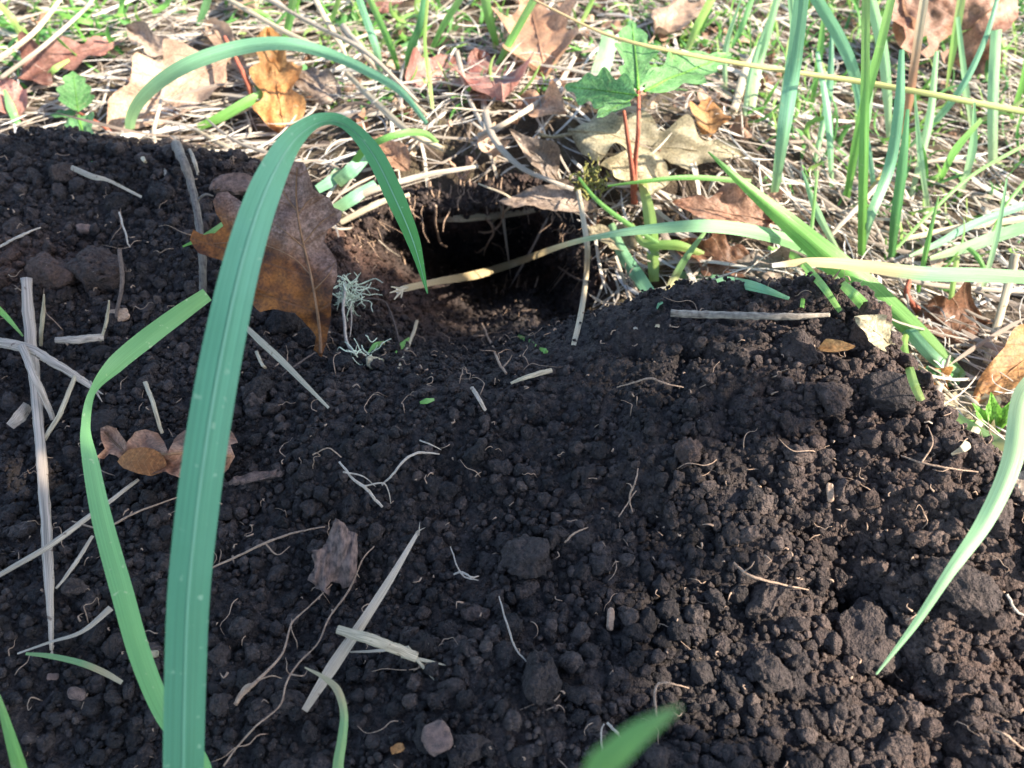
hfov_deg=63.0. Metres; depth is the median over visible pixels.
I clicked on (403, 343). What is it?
grass leaf
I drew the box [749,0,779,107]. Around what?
grass leaf
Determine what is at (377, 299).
root
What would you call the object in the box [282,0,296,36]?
grass leaf
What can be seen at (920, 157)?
grass leaf
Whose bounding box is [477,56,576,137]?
straw
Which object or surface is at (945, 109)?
grass leaf
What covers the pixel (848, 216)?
straw
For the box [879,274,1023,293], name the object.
straw
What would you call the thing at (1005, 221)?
straw
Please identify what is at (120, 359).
grass leaf
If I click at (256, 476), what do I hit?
bark chip
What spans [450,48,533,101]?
oak leaf
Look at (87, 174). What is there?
straw
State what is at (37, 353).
straw
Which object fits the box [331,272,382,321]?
lichen
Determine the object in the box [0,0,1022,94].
grass sprouts
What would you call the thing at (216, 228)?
grass leaf
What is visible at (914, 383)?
grass leaf
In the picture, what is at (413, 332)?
straw
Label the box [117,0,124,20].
grass leaf
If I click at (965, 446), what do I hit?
straw
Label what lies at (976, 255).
grass leaf
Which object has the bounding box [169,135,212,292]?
twig
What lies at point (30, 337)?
straw
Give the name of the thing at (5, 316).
grass leaf
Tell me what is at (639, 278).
grass leaf
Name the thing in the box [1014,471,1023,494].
oak leaf
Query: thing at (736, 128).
leaf litter
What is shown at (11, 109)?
grass leaf
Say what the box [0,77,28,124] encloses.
oak leaf
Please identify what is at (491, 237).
root
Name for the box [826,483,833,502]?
leaf fragment
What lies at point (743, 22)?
grass leaf
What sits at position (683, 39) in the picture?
grass sprouts
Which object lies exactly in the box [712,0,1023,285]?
grass sprouts
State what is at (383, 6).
oak leaf
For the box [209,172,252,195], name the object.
clod
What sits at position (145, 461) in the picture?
oak leaf
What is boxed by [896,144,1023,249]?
grass leaf
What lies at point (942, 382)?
straw
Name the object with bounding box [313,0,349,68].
straw
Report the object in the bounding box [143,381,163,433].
straw
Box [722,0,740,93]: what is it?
grass leaf
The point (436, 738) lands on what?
stone
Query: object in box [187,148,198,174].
straw
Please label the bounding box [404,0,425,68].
grass leaf
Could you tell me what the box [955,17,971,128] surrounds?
grass leaf
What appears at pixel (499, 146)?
straw
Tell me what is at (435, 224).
root
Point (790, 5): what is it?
grass leaf
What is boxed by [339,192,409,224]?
straw
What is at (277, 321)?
soil clod
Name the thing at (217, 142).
straw
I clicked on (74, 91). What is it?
oak seedling
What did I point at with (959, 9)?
grass leaf
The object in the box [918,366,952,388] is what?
oak leaf
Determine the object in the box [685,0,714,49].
grass leaf
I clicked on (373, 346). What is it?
grass leaf
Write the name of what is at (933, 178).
grass sprouts
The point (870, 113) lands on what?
grass leaf
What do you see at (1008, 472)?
grass leaf
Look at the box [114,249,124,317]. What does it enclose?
dead stem
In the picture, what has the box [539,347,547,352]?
grass leaf
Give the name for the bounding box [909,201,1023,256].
grass leaf
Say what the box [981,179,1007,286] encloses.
grass leaf
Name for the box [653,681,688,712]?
root
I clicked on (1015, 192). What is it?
grass leaf
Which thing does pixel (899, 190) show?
grass leaf
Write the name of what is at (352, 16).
grass sprouts
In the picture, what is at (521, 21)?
grass leaf
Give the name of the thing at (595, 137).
oak leaf
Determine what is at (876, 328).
oak leaf
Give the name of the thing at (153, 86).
grass leaf
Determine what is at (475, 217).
straw
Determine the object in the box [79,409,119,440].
soil clod
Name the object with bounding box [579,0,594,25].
grass leaf
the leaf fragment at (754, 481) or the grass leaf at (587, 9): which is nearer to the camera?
the leaf fragment at (754, 481)
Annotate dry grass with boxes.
[0,0,1023,456]
[332,164,677,301]
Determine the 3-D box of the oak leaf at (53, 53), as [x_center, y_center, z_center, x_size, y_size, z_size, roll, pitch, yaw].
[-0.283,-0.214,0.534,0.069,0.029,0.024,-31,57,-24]
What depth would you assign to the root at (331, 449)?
0.31 m
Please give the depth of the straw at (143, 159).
0.41 m
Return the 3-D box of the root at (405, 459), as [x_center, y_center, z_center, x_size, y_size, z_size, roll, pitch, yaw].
[-0.037,0.026,0.300,0.026,0.008,0.008,-30,56,-23]
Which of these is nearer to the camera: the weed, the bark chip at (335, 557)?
the bark chip at (335, 557)
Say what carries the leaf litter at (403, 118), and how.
on the ground at (630, 348)
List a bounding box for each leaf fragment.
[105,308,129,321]
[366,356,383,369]
[390,743,404,754]
[748,477,758,485]
[818,339,854,351]
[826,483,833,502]
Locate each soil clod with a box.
[24,251,75,291]
[48,162,77,182]
[64,245,127,292]
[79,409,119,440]
[242,373,272,403]
[265,309,303,335]
[292,327,328,348]
[398,655,421,672]
[460,603,489,620]
[500,534,552,578]
[521,650,561,705]
[587,553,612,575]
[675,436,702,467]
[712,635,732,656]
[745,578,790,618]
[752,654,793,693]
[779,328,819,367]
[814,381,852,415]
[835,595,901,679]
[849,300,891,346]
[860,371,915,414]
[924,556,1002,617]
[925,652,946,675]
[967,495,1013,529]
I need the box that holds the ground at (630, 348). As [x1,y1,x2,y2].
[0,0,1023,767]
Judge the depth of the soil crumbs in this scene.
0.29 m
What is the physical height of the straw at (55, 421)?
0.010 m
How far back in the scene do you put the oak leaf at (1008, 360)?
0.38 m
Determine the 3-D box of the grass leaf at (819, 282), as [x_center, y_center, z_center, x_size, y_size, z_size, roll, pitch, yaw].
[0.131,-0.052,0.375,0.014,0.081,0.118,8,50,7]
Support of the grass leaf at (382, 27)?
on the ground at (630, 348)
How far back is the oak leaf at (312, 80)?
0.51 m
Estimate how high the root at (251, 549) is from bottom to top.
0.004 m
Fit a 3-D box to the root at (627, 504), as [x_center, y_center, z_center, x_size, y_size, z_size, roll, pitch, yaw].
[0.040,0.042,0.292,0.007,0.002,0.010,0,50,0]
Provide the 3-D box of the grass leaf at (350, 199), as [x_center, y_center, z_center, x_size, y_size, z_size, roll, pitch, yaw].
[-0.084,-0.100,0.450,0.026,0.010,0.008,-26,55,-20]
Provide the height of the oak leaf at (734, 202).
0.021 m
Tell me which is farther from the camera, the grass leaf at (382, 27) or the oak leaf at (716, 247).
the grass leaf at (382, 27)
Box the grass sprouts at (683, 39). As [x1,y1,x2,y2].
[590,0,779,110]
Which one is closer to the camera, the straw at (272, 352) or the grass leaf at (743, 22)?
the straw at (272, 352)
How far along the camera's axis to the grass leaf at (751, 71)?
0.49 m
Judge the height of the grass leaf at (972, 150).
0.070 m
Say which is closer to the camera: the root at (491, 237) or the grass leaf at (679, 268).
the grass leaf at (679, 268)
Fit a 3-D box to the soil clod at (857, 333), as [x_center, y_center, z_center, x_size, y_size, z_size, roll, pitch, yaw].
[0.134,-0.021,0.310,0.013,0.018,0.016,16,52,13]
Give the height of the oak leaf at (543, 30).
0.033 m
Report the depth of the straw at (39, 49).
0.52 m
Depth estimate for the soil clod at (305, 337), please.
0.37 m
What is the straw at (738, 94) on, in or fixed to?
on the ground at (630, 348)
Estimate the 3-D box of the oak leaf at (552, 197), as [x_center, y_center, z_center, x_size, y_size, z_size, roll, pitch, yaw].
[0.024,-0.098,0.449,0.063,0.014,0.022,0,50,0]
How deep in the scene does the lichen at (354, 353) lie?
0.36 m
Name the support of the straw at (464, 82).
on the ground at (630, 348)
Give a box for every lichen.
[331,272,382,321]
[337,335,389,365]
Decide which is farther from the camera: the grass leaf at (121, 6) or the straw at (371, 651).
the grass leaf at (121, 6)
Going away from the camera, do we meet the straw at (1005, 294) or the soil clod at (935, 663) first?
the soil clod at (935, 663)
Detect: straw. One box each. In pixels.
[0,0,61,60]
[0,0,93,79]
[0,337,102,400]
[0,478,139,576]
[6,402,31,428]
[17,606,112,653]
[18,344,54,420]
[20,277,54,653]
[39,294,45,345]
[45,375,75,440]
[54,334,103,343]
[55,535,93,588]
[71,165,141,197]
[100,300,109,341]
[134,136,146,162]
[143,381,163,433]
[151,87,166,175]
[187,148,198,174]
[193,130,234,149]
[226,0,427,115]
[247,326,328,408]
[255,351,266,368]
[266,0,418,103]
[302,523,423,711]
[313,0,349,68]
[336,625,445,679]
[339,23,376,69]
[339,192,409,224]
[345,71,444,150]
[350,646,406,652]
[362,164,478,196]
[397,320,418,368]
[436,208,538,221]
[454,50,485,130]
[470,386,486,410]
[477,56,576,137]
[478,183,511,223]
[480,95,573,190]
[510,368,552,383]
[533,0,1023,114]
[571,190,589,344]
[615,256,637,328]
[729,40,758,112]
[831,181,878,235]
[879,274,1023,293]
[904,215,1023,240]
[918,365,955,401]
[924,355,950,423]
[951,420,982,455]
[982,253,1019,363]
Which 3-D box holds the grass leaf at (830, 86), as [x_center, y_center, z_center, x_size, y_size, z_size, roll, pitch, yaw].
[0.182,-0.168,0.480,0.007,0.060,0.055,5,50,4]
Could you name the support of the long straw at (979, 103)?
on the ground at (630, 348)
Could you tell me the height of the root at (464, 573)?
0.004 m
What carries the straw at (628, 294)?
on the ground at (630, 348)
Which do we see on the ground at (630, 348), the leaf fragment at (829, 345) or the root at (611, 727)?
the root at (611, 727)
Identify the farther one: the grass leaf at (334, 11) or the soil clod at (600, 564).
the grass leaf at (334, 11)
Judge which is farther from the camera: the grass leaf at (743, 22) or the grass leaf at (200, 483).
the grass leaf at (743, 22)
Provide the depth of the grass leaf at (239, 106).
0.50 m
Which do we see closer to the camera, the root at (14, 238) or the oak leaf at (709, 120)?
the root at (14, 238)
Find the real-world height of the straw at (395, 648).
0.010 m
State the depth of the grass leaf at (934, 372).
0.38 m
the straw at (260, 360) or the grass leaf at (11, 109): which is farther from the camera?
the grass leaf at (11, 109)
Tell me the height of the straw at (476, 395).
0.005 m
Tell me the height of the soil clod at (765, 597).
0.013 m
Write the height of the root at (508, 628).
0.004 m
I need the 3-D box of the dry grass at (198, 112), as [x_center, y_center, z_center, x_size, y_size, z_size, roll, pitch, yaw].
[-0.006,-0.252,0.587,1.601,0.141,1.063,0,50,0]
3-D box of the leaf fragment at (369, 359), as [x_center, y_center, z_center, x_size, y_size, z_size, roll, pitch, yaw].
[-0.058,-0.009,0.355,0.008,0.006,0.007,0,50,0]
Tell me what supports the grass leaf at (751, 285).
on the ground at (630, 348)
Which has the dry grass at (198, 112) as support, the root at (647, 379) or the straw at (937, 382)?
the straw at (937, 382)
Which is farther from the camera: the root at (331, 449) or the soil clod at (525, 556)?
the root at (331, 449)
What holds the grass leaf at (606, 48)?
on the ground at (630, 348)
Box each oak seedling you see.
[50,71,110,161]
[564,20,732,206]
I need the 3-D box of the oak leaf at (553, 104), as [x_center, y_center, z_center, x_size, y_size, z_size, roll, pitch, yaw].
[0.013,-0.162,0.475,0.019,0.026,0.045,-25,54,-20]
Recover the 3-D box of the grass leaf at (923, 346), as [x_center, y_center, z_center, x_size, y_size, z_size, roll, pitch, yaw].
[0.180,-0.030,0.406,0.015,0.019,0.086,-33,58,-25]
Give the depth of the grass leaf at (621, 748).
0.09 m
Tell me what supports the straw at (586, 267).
on the ground at (630, 348)
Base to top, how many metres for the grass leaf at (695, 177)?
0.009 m
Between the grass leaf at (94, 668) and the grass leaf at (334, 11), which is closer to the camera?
the grass leaf at (94, 668)
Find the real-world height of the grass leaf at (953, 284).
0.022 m
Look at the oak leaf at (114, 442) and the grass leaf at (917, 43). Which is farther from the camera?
the grass leaf at (917, 43)
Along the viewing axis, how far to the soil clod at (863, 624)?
0.27 m
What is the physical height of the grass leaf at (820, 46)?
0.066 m
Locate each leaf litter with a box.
[31,0,1002,306]
[333,18,786,282]
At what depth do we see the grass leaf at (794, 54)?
0.40 m
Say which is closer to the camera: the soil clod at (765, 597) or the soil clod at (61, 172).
the soil clod at (765, 597)
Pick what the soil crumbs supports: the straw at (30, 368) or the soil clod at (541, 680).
the straw at (30, 368)
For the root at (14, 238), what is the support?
on the ground at (630, 348)
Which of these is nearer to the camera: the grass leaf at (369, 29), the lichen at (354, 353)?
the lichen at (354, 353)
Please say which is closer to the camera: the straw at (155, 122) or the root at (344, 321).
the root at (344, 321)
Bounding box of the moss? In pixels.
[569,153,612,200]
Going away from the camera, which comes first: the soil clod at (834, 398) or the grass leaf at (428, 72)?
the soil clod at (834, 398)
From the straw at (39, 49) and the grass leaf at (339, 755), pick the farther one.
the straw at (39, 49)
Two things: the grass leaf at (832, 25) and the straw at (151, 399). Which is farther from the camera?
the grass leaf at (832, 25)
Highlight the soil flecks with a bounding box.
[8,126,1023,767]
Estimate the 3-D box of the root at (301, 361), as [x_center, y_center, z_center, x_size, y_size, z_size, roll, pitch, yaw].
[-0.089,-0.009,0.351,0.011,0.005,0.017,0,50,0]
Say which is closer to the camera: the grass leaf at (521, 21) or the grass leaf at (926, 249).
the grass leaf at (926, 249)
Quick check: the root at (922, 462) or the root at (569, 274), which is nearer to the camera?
the root at (922, 462)
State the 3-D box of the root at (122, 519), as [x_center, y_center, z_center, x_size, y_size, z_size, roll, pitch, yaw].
[-0.138,0.047,0.298,0.040,0.007,0.009,-11,51,-9]
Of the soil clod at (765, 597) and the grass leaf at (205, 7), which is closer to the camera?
the soil clod at (765, 597)
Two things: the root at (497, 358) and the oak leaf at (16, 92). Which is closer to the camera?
the root at (497, 358)
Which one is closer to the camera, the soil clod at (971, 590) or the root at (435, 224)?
the soil clod at (971, 590)
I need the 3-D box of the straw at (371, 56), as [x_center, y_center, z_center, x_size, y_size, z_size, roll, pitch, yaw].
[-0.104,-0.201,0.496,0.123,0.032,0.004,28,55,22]
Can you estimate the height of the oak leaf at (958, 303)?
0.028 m
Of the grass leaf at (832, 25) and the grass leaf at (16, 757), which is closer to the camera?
the grass leaf at (16, 757)
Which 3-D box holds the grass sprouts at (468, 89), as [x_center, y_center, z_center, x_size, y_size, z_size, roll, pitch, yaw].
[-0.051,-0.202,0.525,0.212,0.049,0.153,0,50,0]
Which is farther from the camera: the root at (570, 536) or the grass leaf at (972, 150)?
the grass leaf at (972, 150)
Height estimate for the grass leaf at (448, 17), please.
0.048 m
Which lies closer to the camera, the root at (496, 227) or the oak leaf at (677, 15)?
the root at (496, 227)
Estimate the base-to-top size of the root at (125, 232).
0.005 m
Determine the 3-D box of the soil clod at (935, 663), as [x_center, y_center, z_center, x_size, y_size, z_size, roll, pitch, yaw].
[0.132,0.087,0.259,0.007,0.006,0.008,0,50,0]
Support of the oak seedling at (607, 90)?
on the ground at (630, 348)
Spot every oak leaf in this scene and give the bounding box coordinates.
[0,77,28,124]
[17,31,121,85]
[98,425,237,476]
[107,38,232,131]
[117,447,166,475]
[125,20,167,56]
[190,161,341,356]
[201,17,250,83]
[232,0,258,10]
[249,26,305,133]
[295,67,342,104]
[367,0,402,12]
[372,135,409,171]
[405,47,462,87]
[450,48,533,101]
[491,0,578,83]
[498,179,612,212]
[509,129,559,180]
[510,79,566,116]
[538,106,747,170]
[587,224,636,250]
[600,150,671,194]
[648,0,704,42]
[672,183,774,236]
[675,233,752,277]
[690,97,730,136]
[736,246,792,279]
[854,314,894,351]
[892,0,915,58]
[892,0,1017,74]
[915,282,991,343]
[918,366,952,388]
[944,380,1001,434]
[971,324,1023,404]
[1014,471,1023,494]
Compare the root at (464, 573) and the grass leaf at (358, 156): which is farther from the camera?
the grass leaf at (358, 156)
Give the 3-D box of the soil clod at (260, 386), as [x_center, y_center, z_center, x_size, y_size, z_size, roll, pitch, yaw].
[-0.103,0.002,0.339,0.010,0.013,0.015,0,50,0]
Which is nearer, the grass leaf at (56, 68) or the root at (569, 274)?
the root at (569, 274)
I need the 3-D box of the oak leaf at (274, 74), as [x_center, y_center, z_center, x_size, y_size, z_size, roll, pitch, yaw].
[-0.141,-0.181,0.507,0.031,0.033,0.099,-7,50,-6]
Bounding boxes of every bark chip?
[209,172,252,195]
[229,469,284,485]
[308,518,357,595]
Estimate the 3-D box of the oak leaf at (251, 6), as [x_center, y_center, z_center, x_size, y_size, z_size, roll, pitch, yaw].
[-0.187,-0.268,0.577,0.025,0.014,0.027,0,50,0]
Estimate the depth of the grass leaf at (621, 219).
0.44 m
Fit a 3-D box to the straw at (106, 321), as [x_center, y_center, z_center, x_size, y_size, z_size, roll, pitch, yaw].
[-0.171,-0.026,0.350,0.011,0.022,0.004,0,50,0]
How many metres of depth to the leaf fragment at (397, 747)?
0.25 m
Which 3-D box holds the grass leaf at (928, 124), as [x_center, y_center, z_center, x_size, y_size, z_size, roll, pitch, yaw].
[0.233,-0.146,0.471,0.008,0.065,0.044,0,50,0]
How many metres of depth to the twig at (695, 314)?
0.31 m
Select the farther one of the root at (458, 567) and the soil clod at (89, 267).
the soil clod at (89, 267)
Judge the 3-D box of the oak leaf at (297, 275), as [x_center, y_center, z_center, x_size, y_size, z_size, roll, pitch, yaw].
[-0.099,-0.056,0.358,0.064,0.066,0.045,28,56,22]
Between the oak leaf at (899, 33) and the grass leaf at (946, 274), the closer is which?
the grass leaf at (946, 274)
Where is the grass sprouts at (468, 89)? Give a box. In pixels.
[285,17,593,119]
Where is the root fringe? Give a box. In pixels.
[345,168,613,294]
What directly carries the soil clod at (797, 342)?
on the ground at (630, 348)
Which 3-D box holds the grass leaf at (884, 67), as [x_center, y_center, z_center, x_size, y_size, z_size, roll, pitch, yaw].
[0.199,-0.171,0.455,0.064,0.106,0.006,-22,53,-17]
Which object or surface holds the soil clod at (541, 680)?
on the ground at (630, 348)
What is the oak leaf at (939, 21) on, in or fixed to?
on the ground at (630, 348)
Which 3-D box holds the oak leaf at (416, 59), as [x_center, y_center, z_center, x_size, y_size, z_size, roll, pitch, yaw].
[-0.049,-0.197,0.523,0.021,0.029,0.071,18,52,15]
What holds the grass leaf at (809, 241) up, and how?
on the ground at (630, 348)
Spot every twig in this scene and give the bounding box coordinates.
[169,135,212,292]
[223,35,253,109]
[670,309,829,319]
[903,279,920,313]
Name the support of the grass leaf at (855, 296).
on the ground at (630, 348)
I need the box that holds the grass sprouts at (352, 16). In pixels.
[0,0,504,86]
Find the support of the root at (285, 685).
on the ground at (630, 348)
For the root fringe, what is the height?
0.105 m
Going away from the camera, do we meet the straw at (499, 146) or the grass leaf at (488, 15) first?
the straw at (499, 146)
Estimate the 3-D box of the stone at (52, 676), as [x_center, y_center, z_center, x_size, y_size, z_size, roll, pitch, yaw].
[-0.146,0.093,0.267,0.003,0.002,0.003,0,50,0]
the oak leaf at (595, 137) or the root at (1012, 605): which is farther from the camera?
the oak leaf at (595, 137)
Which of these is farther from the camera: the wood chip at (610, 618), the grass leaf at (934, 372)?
the grass leaf at (934, 372)
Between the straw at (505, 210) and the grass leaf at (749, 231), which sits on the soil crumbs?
the grass leaf at (749, 231)
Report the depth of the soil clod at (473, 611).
0.28 m
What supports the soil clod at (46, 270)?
on the ground at (630, 348)
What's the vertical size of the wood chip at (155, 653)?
0.003 m
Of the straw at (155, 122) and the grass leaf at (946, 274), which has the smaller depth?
the grass leaf at (946, 274)
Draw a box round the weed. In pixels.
[970,393,1009,432]
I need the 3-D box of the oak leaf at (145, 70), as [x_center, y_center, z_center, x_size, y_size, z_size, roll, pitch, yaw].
[-0.207,-0.185,0.513,0.095,0.035,0.050,-18,52,-14]
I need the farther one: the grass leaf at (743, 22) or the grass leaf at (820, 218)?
the grass leaf at (743, 22)
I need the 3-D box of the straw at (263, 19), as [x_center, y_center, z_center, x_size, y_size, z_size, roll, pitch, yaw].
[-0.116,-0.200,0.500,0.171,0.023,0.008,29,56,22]
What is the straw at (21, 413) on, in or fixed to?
on the ground at (630, 348)
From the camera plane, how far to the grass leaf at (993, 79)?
0.47 m
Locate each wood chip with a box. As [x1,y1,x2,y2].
[151,650,158,657]
[606,607,614,630]
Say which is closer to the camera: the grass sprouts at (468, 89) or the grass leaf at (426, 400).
the grass leaf at (426, 400)
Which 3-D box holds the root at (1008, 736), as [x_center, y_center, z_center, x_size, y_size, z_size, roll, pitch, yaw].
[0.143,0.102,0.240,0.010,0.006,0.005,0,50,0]
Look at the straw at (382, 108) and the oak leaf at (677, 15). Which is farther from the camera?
the oak leaf at (677, 15)
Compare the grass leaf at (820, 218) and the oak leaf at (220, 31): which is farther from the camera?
the oak leaf at (220, 31)
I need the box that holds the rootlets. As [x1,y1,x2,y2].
[1,124,1023,767]
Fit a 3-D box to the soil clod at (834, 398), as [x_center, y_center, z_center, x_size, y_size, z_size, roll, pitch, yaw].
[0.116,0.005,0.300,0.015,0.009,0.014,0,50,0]
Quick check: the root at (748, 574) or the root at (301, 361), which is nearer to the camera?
the root at (748, 574)
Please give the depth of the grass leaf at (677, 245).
0.44 m
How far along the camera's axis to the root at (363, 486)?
0.29 m
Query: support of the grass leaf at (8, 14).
on the ground at (630, 348)
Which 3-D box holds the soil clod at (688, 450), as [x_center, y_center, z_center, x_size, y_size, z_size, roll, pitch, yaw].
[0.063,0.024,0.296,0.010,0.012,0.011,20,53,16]
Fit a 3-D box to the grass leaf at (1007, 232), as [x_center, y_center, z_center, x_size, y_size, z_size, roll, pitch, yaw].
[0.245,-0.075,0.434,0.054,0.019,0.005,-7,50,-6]
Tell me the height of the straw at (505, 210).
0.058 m
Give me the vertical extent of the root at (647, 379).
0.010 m
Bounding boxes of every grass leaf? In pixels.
[0,2,21,34]
[0,307,23,336]
[0,695,26,767]
[3,90,20,123]
[25,652,122,684]
[47,59,69,74]
[80,289,211,767]
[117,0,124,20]
[125,36,427,131]
[152,0,170,13]
[163,112,427,767]
[183,222,222,246]
[196,0,210,25]
[196,90,262,129]
[254,64,307,90]
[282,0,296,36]
[305,667,347,767]
[315,167,340,192]
[319,0,340,34]
[333,156,367,186]
[333,181,376,211]
[352,129,438,162]
[356,0,382,71]
[367,0,399,69]
[368,341,384,353]
[390,219,806,299]
[395,337,409,353]
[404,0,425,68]
[420,398,433,403]
[423,0,433,108]
[430,0,462,50]
[481,0,498,45]
[495,0,536,65]
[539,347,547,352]
[578,177,658,243]
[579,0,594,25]
[584,706,680,767]
[591,30,614,73]
[608,175,750,186]
[608,223,662,308]
[632,223,703,254]
[639,183,658,281]
[655,232,705,326]
[679,271,789,299]
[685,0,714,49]
[708,152,964,375]
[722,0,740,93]
[731,0,753,48]
[742,16,768,116]
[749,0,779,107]
[768,246,841,312]
[771,0,808,192]
[772,257,1023,283]
[777,0,793,127]
[800,171,818,307]
[801,170,838,247]
[809,0,825,110]
[810,0,860,116]
[814,35,833,160]
[815,51,833,187]
[816,267,965,377]
[827,274,919,384]
[844,0,894,200]
[852,0,928,208]
[853,76,879,212]
[854,60,872,177]
[858,0,869,255]
[866,49,904,244]
[870,0,891,140]
[876,377,1023,673]
[888,109,909,257]
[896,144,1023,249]
[901,316,924,400]
[909,0,998,146]
[909,51,938,195]
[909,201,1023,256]
[914,94,929,206]
[916,196,938,293]
[925,366,959,385]
[930,221,1023,259]
[937,118,982,181]
[946,0,965,88]
[948,256,959,299]
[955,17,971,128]
[956,413,1004,450]
[959,102,977,195]
[960,243,985,267]
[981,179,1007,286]
[987,29,1001,161]
[991,181,1023,231]
[1010,61,1023,119]
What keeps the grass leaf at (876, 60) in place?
on the ground at (630, 348)
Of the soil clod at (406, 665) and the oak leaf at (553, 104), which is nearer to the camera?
the soil clod at (406, 665)
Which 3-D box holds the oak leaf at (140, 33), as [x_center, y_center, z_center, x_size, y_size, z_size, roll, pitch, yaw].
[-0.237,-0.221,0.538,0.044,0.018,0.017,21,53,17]
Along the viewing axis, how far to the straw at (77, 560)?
0.28 m
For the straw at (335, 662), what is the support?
on the ground at (630, 348)
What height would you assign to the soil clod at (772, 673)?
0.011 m
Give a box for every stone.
[47,673,58,679]
[76,223,90,233]
[421,720,453,756]
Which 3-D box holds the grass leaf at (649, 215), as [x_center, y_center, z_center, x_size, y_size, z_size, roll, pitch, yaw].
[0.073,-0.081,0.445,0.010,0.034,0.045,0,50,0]
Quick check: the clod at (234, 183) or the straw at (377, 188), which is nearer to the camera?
the clod at (234, 183)
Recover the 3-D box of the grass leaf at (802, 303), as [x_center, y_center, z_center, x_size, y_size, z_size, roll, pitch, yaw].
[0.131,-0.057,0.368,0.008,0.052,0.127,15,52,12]
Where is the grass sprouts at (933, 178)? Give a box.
[651,13,1023,291]
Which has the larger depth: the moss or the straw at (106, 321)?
the moss
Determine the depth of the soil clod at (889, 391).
0.29 m
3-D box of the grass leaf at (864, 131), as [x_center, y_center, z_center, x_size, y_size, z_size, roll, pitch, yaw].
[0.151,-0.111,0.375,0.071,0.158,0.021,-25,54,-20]
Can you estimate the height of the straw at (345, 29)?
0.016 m
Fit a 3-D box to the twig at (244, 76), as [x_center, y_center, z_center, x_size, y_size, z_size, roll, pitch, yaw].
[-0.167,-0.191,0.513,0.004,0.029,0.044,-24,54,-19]
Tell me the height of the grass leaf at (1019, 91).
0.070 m
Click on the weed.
(996, 413)
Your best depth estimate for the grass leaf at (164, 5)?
0.58 m
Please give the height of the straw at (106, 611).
0.004 m
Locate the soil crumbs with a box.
[0,122,1023,767]
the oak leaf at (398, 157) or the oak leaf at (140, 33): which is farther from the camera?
the oak leaf at (140, 33)
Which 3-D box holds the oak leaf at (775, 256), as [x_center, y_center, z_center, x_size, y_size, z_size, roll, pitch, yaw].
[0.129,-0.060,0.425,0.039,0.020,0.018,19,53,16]
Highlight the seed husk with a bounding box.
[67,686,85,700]
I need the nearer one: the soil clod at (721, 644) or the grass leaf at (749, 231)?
the soil clod at (721, 644)
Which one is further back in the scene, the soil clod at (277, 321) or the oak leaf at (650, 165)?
the oak leaf at (650, 165)
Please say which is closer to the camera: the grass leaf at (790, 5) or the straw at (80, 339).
the straw at (80, 339)
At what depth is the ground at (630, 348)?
0.32 m
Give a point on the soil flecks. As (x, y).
(480, 472)
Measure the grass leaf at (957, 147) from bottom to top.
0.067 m
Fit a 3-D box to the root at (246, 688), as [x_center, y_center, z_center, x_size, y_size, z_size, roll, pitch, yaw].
[-0.071,0.083,0.269,0.009,0.007,0.048,20,53,16]
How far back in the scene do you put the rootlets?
0.30 m
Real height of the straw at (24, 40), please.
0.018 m
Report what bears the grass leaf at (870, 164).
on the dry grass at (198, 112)
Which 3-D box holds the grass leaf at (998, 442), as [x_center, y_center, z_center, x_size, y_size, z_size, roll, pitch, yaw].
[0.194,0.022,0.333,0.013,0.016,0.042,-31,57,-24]
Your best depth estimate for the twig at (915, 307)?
0.42 m
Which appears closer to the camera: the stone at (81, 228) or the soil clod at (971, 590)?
the soil clod at (971, 590)
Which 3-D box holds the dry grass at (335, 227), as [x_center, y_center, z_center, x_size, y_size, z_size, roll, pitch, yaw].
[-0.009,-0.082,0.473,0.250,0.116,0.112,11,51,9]
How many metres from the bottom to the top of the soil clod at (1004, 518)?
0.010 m
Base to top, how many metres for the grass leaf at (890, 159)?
0.100 m
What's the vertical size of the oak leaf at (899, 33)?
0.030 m
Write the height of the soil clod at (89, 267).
0.018 m
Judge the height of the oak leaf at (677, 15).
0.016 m
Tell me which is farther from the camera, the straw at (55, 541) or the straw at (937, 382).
the straw at (937, 382)
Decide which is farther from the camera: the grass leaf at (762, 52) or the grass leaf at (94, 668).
the grass leaf at (762, 52)
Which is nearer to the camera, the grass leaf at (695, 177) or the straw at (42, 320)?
the straw at (42, 320)
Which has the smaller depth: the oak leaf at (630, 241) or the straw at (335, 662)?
the straw at (335, 662)
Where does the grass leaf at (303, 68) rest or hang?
on the ground at (630, 348)
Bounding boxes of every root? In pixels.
[0,227,40,247]
[72,497,176,527]
[118,212,129,247]
[212,526,324,568]
[223,546,374,766]
[233,584,331,705]
[282,352,315,375]
[317,447,340,456]
[339,461,390,507]
[341,282,355,352]
[359,298,399,341]
[381,440,440,485]
[434,204,446,247]
[450,546,477,580]
[453,571,478,577]
[471,323,511,374]
[474,217,504,255]
[478,203,503,232]
[498,596,525,661]
[558,266,590,281]
[564,527,587,542]
[600,724,604,744]
[606,722,617,732]
[617,377,683,387]
[618,491,636,516]
[629,468,638,511]
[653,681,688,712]
[733,561,808,589]
[901,426,977,472]
[993,729,1023,749]
[1005,594,1023,615]
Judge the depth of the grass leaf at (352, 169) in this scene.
0.45 m

